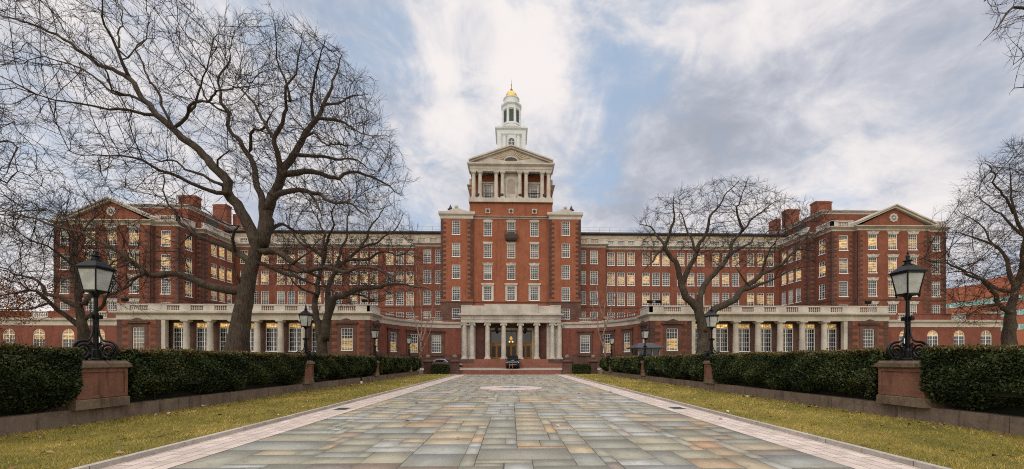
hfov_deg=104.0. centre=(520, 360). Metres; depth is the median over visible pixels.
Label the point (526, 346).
door
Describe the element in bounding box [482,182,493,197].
window
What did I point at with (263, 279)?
window
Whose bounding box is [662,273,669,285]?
window
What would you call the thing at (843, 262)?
window
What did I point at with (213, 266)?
window
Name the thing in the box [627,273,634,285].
window
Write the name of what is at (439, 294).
window
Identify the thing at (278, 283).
window
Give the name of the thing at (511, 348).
door
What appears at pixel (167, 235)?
window
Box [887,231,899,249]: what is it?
window
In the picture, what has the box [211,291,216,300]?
window
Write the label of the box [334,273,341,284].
window
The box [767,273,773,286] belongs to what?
window
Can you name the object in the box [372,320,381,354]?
window
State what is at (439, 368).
hedge
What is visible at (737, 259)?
window
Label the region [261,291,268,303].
window
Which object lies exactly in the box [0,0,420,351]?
bare tree
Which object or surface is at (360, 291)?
window
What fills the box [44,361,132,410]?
lamp pedestal
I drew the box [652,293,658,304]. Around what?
window
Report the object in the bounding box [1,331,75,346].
shrub
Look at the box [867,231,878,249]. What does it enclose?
window
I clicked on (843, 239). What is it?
window
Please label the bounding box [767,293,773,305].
window
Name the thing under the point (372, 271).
window
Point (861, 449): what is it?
curb
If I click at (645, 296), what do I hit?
window
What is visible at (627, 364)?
hedge
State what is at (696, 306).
bare tree
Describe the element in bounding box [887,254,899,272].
window
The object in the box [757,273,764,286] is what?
window
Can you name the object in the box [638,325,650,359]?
street lamp
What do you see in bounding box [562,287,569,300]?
window
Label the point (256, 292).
window
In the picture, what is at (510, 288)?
window
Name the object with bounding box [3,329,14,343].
window
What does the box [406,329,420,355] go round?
window
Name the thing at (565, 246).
window
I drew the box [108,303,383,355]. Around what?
colonnade pavilion
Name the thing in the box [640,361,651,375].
lamp pedestal
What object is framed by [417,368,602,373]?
driveway
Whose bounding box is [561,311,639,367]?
curved link
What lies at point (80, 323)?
bare tree
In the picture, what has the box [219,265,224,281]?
window
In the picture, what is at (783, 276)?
window
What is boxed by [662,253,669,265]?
window
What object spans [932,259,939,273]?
window
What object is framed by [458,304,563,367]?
entrance portico
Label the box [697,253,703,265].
window
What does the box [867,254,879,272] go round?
window
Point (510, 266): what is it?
window
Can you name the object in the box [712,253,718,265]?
window
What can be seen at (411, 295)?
window
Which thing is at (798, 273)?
window
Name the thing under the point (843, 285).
window
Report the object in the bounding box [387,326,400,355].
window
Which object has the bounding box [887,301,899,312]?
window
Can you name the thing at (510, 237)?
office tower
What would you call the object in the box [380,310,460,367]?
curved link
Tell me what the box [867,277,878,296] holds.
window
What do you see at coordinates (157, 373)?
hedge
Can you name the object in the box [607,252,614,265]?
window
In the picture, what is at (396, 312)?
window
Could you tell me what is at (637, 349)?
kiosk
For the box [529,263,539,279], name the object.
window
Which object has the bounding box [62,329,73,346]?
window
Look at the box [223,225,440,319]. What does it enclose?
office range
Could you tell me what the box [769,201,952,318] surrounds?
office wing
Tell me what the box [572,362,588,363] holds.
parapet
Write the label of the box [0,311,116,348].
wing
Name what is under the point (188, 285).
window
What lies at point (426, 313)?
window
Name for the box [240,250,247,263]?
window
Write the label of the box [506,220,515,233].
window
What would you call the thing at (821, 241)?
window
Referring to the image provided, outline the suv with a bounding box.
[505,355,520,367]
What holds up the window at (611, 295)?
in the office range at (614, 253)
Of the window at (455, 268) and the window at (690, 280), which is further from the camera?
the window at (690, 280)
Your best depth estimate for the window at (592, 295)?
67.81 m
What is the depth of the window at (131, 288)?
57.08 m
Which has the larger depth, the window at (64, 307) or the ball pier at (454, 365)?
the window at (64, 307)
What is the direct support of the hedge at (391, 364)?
on the soil
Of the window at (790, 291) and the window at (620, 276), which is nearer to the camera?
the window at (790, 291)
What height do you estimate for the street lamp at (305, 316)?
3.260 m
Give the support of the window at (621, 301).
in the office range at (614, 253)
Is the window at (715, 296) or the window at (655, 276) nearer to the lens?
the window at (655, 276)
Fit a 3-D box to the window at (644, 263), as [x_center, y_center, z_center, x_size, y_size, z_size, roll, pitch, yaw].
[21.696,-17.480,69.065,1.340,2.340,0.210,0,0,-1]
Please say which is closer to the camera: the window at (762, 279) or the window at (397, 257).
the window at (397, 257)
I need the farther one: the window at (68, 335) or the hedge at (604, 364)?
the window at (68, 335)
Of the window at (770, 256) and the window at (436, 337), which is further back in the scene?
the window at (770, 256)
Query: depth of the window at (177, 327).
50.01 m
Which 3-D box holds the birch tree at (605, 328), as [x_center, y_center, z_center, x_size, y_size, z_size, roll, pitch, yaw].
[11.258,-5.963,53.115,6.425,13.935,4.330,0,0,-1]
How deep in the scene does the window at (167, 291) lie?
57.68 m
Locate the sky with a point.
(851, 104)
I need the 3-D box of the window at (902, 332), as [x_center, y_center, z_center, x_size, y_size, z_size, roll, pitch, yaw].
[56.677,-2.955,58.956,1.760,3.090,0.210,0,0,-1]
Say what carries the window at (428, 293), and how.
in the office range at (431, 242)
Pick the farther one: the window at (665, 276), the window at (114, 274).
the window at (665, 276)
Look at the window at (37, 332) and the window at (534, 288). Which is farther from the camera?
the window at (534, 288)
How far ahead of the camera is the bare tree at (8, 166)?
19.86 m
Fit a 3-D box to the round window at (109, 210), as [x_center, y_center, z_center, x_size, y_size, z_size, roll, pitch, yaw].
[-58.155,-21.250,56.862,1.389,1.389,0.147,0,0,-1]
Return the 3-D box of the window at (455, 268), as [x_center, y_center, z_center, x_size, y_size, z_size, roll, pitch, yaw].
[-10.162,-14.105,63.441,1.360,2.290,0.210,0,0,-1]
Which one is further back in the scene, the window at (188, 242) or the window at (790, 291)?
the window at (790, 291)
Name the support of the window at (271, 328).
in the colonnade pavilion at (277, 328)
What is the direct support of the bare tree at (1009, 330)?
on the ground
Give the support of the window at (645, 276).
in the office range at (614, 253)
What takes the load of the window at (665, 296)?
in the office range at (614, 253)
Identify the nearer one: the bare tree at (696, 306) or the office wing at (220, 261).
the bare tree at (696, 306)
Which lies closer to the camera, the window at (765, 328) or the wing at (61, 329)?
the window at (765, 328)
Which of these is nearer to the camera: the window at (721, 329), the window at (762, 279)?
the window at (721, 329)
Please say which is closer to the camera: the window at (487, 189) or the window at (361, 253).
the window at (487, 189)
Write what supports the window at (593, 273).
in the office range at (614, 253)
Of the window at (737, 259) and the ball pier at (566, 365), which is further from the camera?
the window at (737, 259)
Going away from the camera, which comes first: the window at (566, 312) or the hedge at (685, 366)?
the hedge at (685, 366)
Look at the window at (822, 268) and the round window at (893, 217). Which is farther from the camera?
the window at (822, 268)
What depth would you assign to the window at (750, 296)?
69.54 m
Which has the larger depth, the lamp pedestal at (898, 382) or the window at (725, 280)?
the window at (725, 280)
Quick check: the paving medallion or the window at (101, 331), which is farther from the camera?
the window at (101, 331)
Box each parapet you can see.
[432,362,449,370]
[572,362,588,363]
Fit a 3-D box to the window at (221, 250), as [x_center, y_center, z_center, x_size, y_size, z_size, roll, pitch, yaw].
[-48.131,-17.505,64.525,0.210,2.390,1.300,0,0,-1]
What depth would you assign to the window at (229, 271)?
66.39 m
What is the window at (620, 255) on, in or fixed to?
in the office range at (614, 253)
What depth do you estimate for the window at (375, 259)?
68.08 m
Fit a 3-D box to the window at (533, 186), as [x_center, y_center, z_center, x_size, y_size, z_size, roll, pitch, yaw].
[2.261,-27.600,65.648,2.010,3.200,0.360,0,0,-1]
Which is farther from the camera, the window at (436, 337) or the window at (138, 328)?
the window at (436, 337)
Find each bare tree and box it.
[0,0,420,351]
[0,102,77,237]
[0,179,152,348]
[257,184,436,353]
[631,172,850,353]
[911,133,1023,345]
[978,0,1023,89]
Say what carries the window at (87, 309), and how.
in the office wing at (220, 261)
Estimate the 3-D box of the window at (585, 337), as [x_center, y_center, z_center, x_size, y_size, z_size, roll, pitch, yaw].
[10.007,-2.685,61.709,2.690,3.970,0.420,0,0,18]
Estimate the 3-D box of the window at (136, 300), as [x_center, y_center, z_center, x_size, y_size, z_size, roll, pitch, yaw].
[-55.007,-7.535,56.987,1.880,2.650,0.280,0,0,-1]
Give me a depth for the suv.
56.59 m
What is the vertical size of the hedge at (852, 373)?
2.332 m
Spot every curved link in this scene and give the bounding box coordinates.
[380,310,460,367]
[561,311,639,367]
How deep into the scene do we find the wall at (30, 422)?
12.83 m
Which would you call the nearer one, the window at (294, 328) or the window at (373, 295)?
the window at (294, 328)
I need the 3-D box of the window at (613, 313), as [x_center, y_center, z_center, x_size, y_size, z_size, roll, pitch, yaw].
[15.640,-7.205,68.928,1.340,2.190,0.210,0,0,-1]
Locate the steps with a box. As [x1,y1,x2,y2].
[459,370,561,374]
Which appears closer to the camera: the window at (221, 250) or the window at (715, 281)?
the window at (221, 250)
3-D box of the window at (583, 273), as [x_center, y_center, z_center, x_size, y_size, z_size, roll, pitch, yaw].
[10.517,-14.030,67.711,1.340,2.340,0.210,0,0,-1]
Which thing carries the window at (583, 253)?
in the office range at (614, 253)
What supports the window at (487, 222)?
in the office tower
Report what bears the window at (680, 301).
in the office range at (614, 253)
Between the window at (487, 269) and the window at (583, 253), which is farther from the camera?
the window at (583, 253)
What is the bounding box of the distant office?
[946,276,1023,344]
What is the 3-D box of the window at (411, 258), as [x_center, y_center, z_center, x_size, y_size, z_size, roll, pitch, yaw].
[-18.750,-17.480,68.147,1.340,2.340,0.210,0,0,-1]
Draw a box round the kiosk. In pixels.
[626,343,665,355]
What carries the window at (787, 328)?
in the colonnade pavilion at (755, 329)
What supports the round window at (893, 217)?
in the office wing at (862, 257)
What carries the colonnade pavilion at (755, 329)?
on the ground
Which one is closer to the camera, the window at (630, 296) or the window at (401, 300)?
the window at (401, 300)
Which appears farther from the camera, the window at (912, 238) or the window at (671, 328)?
the window at (912, 238)
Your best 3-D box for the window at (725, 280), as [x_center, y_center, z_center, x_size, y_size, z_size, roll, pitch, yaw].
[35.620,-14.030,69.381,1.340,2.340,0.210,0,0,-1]
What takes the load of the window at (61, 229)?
in the office wing at (220, 261)
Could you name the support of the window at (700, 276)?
in the office range at (614, 253)
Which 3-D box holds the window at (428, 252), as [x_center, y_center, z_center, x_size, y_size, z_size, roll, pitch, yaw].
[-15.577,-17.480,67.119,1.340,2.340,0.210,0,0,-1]
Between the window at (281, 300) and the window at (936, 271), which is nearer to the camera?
the window at (936, 271)
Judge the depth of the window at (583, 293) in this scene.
67.78 m
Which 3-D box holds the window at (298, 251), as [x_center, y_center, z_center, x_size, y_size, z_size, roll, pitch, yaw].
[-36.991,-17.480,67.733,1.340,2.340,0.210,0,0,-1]
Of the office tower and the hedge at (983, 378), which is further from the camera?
the office tower
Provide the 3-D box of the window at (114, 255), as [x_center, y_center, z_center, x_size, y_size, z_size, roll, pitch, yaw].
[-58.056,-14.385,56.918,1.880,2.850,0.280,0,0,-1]
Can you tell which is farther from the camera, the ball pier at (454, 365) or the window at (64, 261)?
the window at (64, 261)
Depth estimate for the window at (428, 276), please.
67.19 m
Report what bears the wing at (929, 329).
on the ground
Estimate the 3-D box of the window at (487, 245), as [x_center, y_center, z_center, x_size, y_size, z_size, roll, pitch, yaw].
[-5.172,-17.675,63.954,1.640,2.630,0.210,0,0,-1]
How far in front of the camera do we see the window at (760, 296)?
69.59 m
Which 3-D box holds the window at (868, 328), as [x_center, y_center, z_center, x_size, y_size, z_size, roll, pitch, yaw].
[44.163,-2.955,50.625,2.810,4.510,0.500,0,0,-1]
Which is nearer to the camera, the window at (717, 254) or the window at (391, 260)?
the window at (391, 260)
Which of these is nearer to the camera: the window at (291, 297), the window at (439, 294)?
the window at (439, 294)
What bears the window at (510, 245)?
in the office tower
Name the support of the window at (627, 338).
in the curved link at (581, 341)
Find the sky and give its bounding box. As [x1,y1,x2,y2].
[0,0,1023,316]
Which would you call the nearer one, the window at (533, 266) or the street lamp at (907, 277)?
the street lamp at (907, 277)
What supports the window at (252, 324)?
in the colonnade pavilion at (277, 328)
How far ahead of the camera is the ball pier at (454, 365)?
51.31 m
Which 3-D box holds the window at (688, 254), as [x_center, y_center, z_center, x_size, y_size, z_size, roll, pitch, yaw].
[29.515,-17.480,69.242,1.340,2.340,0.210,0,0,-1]
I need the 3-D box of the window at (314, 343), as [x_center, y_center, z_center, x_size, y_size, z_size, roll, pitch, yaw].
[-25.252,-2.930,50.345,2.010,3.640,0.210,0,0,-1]
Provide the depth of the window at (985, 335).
59.31 m
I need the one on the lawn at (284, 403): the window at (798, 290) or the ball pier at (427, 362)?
the ball pier at (427, 362)
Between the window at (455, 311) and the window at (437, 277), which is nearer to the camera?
the window at (455, 311)
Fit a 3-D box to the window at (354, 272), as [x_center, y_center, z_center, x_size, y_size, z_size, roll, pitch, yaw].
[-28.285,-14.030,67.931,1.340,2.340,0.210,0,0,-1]
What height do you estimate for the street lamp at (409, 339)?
3.260 m
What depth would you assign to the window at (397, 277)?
68.16 m
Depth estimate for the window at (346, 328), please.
49.20 m
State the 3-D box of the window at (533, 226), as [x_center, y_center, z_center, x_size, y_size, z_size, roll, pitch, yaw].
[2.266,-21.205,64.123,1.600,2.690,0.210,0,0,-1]
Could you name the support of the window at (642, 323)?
in the colonnade pavilion at (755, 329)
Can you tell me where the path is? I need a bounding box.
[101,374,921,468]
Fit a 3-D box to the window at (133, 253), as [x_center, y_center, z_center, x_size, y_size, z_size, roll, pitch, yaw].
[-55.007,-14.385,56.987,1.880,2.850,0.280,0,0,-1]
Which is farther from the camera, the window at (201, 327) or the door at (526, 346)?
the door at (526, 346)
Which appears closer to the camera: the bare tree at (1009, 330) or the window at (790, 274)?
the bare tree at (1009, 330)
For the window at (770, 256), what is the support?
in the office range at (614, 253)
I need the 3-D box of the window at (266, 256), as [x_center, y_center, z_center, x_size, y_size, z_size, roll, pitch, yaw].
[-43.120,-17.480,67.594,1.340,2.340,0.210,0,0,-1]
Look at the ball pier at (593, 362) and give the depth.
51.84 m
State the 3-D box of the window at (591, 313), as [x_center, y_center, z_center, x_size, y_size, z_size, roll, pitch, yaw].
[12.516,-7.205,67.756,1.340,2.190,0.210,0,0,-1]
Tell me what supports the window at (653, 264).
in the office range at (614, 253)
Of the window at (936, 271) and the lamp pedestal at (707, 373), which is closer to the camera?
the lamp pedestal at (707, 373)
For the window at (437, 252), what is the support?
in the office range at (431, 242)
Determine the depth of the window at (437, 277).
67.22 m
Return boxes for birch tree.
[398,254,446,356]
[583,267,626,356]
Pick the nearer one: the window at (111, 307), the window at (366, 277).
the window at (111, 307)
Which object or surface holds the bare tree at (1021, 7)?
on the ground
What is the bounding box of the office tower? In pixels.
[438,80,582,356]
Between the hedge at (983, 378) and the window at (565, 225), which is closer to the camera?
the hedge at (983, 378)
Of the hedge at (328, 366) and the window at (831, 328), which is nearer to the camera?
the hedge at (328, 366)
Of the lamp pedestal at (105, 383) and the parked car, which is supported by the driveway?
the parked car
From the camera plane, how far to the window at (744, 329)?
51.64 m
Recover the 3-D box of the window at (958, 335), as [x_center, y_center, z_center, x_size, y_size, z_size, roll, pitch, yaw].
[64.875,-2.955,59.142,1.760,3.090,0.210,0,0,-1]
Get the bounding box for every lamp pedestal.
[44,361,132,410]
[293,361,314,383]
[368,361,379,375]
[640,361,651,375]
[703,361,724,383]
[873,361,953,407]
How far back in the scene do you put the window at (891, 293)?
59.58 m
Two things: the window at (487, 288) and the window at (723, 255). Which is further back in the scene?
the window at (723, 255)
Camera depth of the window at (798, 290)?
65.04 m
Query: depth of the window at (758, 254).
69.57 m
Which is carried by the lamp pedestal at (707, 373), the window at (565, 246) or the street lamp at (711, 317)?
the street lamp at (711, 317)
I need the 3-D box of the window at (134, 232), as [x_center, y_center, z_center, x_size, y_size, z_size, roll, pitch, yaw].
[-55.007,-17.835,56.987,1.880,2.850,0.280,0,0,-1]
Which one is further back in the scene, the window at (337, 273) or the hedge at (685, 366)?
the window at (337, 273)
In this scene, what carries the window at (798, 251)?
in the office wing at (862, 257)
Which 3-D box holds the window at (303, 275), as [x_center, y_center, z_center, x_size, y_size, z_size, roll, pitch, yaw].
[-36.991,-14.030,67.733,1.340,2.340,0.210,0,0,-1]
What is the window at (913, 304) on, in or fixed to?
in the office wing at (862, 257)
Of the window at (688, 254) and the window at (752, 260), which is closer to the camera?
the window at (688, 254)
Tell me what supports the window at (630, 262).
in the office range at (614, 253)
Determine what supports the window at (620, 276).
in the office range at (614, 253)
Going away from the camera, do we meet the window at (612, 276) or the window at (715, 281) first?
the window at (612, 276)
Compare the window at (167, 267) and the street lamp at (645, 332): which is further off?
the window at (167, 267)
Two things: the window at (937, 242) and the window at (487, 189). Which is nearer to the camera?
the window at (937, 242)
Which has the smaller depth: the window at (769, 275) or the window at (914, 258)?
the window at (914, 258)
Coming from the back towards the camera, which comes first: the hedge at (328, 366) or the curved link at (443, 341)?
the curved link at (443, 341)
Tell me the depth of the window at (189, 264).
59.68 m
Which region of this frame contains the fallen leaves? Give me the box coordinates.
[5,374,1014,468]
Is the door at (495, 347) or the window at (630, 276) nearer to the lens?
the door at (495, 347)
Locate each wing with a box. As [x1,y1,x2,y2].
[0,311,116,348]
[45,195,243,316]
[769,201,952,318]
[889,313,1002,352]
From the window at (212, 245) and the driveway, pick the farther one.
the window at (212, 245)
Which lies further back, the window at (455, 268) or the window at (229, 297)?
the window at (229, 297)
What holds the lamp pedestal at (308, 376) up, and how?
on the wall at (30, 422)
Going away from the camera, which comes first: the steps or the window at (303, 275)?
the steps
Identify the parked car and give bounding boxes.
[433,359,462,366]
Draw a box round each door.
[490,343,500,358]
[506,343,516,356]
[523,343,531,358]
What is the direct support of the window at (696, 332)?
in the colonnade pavilion at (755, 329)
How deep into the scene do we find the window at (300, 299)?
67.80 m
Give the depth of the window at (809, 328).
51.83 m
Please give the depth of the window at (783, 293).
68.36 m
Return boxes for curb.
[71,374,950,468]
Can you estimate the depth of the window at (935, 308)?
60.23 m
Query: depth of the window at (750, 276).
69.54 m
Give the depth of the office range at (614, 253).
69.14 m
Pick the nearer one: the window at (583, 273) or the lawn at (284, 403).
the lawn at (284, 403)
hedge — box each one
[0,340,83,415]
[78,347,306,401]
[299,353,377,381]
[376,355,412,374]
[406,356,421,370]
[431,364,449,373]
[572,364,589,373]
[599,357,609,370]
[609,355,643,374]
[643,353,717,381]
[708,345,926,399]
[918,343,1023,415]
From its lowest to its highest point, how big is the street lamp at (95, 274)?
3.260 m
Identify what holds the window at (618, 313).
in the office range at (614, 253)
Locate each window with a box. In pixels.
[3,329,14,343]
[33,329,44,345]
[59,279,68,293]
[60,229,68,244]
[60,253,68,269]
[60,302,68,310]
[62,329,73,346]
[83,298,92,310]
[84,225,94,244]
[99,329,104,348]
[105,225,117,244]
[106,206,115,215]
[106,298,116,310]
[107,251,116,269]
[109,274,116,292]
[125,318,149,348]
[127,225,139,244]
[127,274,138,293]
[128,249,139,269]
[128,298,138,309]
[160,254,170,270]
[160,278,170,294]
[161,230,170,246]
[173,323,182,348]
[185,234,192,251]
[185,258,192,274]
[185,281,192,297]
[197,323,206,350]
[211,244,216,257]
[211,263,216,278]
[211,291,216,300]
[219,247,223,259]
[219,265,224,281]
[219,292,224,302]
[220,323,229,350]
[227,250,232,262]
[227,268,232,283]
[227,294,231,303]
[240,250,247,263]
[250,323,253,351]
[254,291,257,303]
[261,255,268,263]
[261,271,268,283]
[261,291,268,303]
[266,323,277,351]
[277,272,284,284]
[277,291,284,303]
[288,291,294,303]
[288,323,300,351]
[297,273,305,284]
[298,251,304,262]
[298,291,304,303]
[311,323,316,351]
[314,251,320,263]
[324,271,330,284]
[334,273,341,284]
[335,318,357,354]
[349,271,356,284]
[350,295,356,303]
[360,251,367,264]
[360,271,367,284]
[360,291,367,303]
[370,251,377,264]
[370,271,377,284]
[370,292,377,304]
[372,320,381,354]
[386,251,392,264]
[386,292,392,304]
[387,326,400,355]
[396,251,403,264]
[396,271,403,282]
[396,292,403,304]
[396,312,403,316]
[406,251,413,263]
[406,271,413,284]
[406,292,413,304]
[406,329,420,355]
[424,249,430,262]
[424,270,430,283]
[424,291,430,304]
[424,311,430,318]
[427,330,445,355]
[435,250,440,262]
[435,270,440,283]
[435,291,440,304]
[435,311,439,319]
[452,221,459,234]
[452,243,459,256]
[452,264,459,278]
[452,287,459,300]
[452,308,459,318]
[481,283,493,300]
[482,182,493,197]
[482,262,492,279]
[483,219,492,235]
[483,242,492,257]
[505,283,517,300]
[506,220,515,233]
[506,242,515,257]
[506,263,516,279]
[528,182,539,197]
[528,283,540,300]
[529,220,538,236]
[529,242,538,258]
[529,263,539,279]
[562,222,569,235]
[562,243,569,257]
[562,265,569,278]
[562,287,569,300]
[562,309,569,318]
[576,330,593,355]
[581,250,585,263]
[581,271,585,284]
[581,291,585,304]
[590,251,597,263]
[590,271,597,284]
[590,291,597,304]
[590,312,597,319]
[599,329,614,355]
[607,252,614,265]
[607,272,614,285]
[607,292,614,305]
[607,312,614,318]
[617,252,624,265]
[617,272,624,285]
[617,292,624,305]
[617,312,624,317]
[620,327,632,355]
[627,253,634,265]
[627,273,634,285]
[627,293,634,305]
[638,321,647,342]
[642,253,649,265]
[642,273,649,285]
[642,293,648,305]
[652,253,659,265]
[652,273,659,285]
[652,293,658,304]
[661,319,683,354]
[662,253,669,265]
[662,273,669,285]
[662,293,668,304]
[677,253,683,265]
[677,293,683,304]
[687,253,693,265]
[687,273,693,285]
[695,324,697,351]
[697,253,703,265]
[697,273,703,285]
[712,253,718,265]
[712,273,718,285]
[712,293,718,304]
[716,324,728,351]
[722,253,729,266]
[722,273,728,285]
[722,293,728,301]
[732,253,739,266]
[732,273,738,285]
[738,324,749,351]
[747,253,754,266]
[747,273,753,285]
[747,293,753,305]
[757,253,763,266]
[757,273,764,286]
[757,293,763,305]
[761,324,771,351]
[767,253,773,266]
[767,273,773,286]
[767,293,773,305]
[781,271,786,285]
[781,291,786,305]
[783,324,792,351]
[788,269,793,283]
[788,289,793,304]
[795,245,800,260]
[795,266,800,281]
[795,287,800,302]
[805,324,814,349]
[818,238,825,255]
[818,261,825,277]
[818,283,825,299]
[827,324,835,349]
[839,235,847,250]
[839,258,847,273]
[839,281,847,296]
[858,319,880,348]
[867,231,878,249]
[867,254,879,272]
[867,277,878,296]
[868,301,879,311]
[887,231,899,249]
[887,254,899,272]
[887,278,897,296]
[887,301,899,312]
[889,213,897,221]
[899,330,904,344]
[907,231,919,249]
[909,254,918,264]
[910,301,919,312]
[927,330,937,345]
[932,236,940,251]
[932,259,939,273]
[932,282,939,296]
[932,305,939,312]
[954,330,963,344]
[981,330,990,344]
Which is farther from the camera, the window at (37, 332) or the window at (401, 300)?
the window at (401, 300)
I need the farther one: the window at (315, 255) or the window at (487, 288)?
the window at (315, 255)
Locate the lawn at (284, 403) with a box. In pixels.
[0,374,1023,468]
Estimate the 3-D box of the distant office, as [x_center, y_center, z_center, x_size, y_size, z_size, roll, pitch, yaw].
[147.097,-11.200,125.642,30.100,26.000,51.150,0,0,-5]
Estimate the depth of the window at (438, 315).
67.22 m
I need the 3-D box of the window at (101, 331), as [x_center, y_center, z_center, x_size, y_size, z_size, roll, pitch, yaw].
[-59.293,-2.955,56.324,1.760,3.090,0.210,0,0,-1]
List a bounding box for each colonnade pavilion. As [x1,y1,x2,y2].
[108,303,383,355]
[636,305,895,354]
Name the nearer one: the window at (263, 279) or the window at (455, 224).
the window at (455, 224)
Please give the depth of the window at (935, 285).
60.23 m
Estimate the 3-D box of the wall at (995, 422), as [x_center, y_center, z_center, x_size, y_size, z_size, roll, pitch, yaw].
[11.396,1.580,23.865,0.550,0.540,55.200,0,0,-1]
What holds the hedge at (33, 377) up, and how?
on the soil
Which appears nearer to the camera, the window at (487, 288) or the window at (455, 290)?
the window at (455, 290)
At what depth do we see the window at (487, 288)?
63.94 m
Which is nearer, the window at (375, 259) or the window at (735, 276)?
the window at (375, 259)
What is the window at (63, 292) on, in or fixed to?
in the office wing at (220, 261)
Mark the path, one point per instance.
(601, 426)
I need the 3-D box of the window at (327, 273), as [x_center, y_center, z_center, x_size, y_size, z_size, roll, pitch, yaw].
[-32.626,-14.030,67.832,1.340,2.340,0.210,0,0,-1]
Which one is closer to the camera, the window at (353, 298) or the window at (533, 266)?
the window at (533, 266)
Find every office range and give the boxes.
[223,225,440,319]
[581,227,789,319]
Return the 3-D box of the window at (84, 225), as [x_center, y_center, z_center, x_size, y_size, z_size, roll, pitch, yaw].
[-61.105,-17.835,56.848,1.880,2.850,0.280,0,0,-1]
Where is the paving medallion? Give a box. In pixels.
[480,386,540,389]
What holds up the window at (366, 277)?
in the office range at (431, 242)
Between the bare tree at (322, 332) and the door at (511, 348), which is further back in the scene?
the door at (511, 348)
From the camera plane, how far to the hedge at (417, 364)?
48.33 m
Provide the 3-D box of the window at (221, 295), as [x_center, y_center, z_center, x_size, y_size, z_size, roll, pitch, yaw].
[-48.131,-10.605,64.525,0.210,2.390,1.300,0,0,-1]
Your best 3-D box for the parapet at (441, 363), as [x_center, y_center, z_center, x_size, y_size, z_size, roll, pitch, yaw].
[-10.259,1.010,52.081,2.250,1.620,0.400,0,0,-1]
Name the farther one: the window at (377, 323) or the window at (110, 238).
the window at (110, 238)
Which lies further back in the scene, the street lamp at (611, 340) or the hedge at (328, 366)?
the street lamp at (611, 340)
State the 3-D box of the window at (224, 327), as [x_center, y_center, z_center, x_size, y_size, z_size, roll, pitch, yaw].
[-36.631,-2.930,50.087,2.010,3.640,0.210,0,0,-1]
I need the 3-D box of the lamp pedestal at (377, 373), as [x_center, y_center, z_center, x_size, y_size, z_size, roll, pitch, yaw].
[-12.748,0.662,34.570,0.920,1.325,1.200,0,0,-1]
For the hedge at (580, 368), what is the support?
on the lawn at (284, 403)
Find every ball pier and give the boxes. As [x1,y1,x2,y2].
[423,355,432,373]
[449,355,460,374]
[561,355,572,374]
[588,355,598,373]
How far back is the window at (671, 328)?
50.11 m
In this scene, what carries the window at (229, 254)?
in the office wing at (220, 261)
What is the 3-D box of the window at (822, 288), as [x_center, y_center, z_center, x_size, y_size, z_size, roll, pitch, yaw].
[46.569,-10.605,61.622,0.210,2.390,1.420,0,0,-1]
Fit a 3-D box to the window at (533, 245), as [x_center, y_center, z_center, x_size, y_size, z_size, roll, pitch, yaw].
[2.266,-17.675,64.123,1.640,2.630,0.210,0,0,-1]
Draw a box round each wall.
[0,371,418,435]
[602,371,1023,435]
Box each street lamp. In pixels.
[71,246,118,360]
[296,304,316,360]
[369,325,381,359]
[406,333,414,358]
[606,334,614,359]
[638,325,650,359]
[701,305,720,360]
[887,251,928,360]
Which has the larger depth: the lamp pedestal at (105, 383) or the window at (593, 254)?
the window at (593, 254)
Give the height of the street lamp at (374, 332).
3.260 m
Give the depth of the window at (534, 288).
64.13 m
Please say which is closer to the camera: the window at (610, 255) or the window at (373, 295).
the window at (373, 295)
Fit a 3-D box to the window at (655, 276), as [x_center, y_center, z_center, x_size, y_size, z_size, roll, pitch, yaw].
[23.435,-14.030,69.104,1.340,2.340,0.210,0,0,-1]
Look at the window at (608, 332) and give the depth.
60.04 m
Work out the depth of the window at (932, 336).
59.12 m
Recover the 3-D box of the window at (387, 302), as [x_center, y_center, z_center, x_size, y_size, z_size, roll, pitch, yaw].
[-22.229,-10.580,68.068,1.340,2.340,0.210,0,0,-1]
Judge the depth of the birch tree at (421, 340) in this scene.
52.77 m
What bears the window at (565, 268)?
in the office tower
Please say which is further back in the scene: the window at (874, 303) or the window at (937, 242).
the window at (937, 242)
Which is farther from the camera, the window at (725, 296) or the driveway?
the window at (725, 296)
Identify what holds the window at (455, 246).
in the office tower

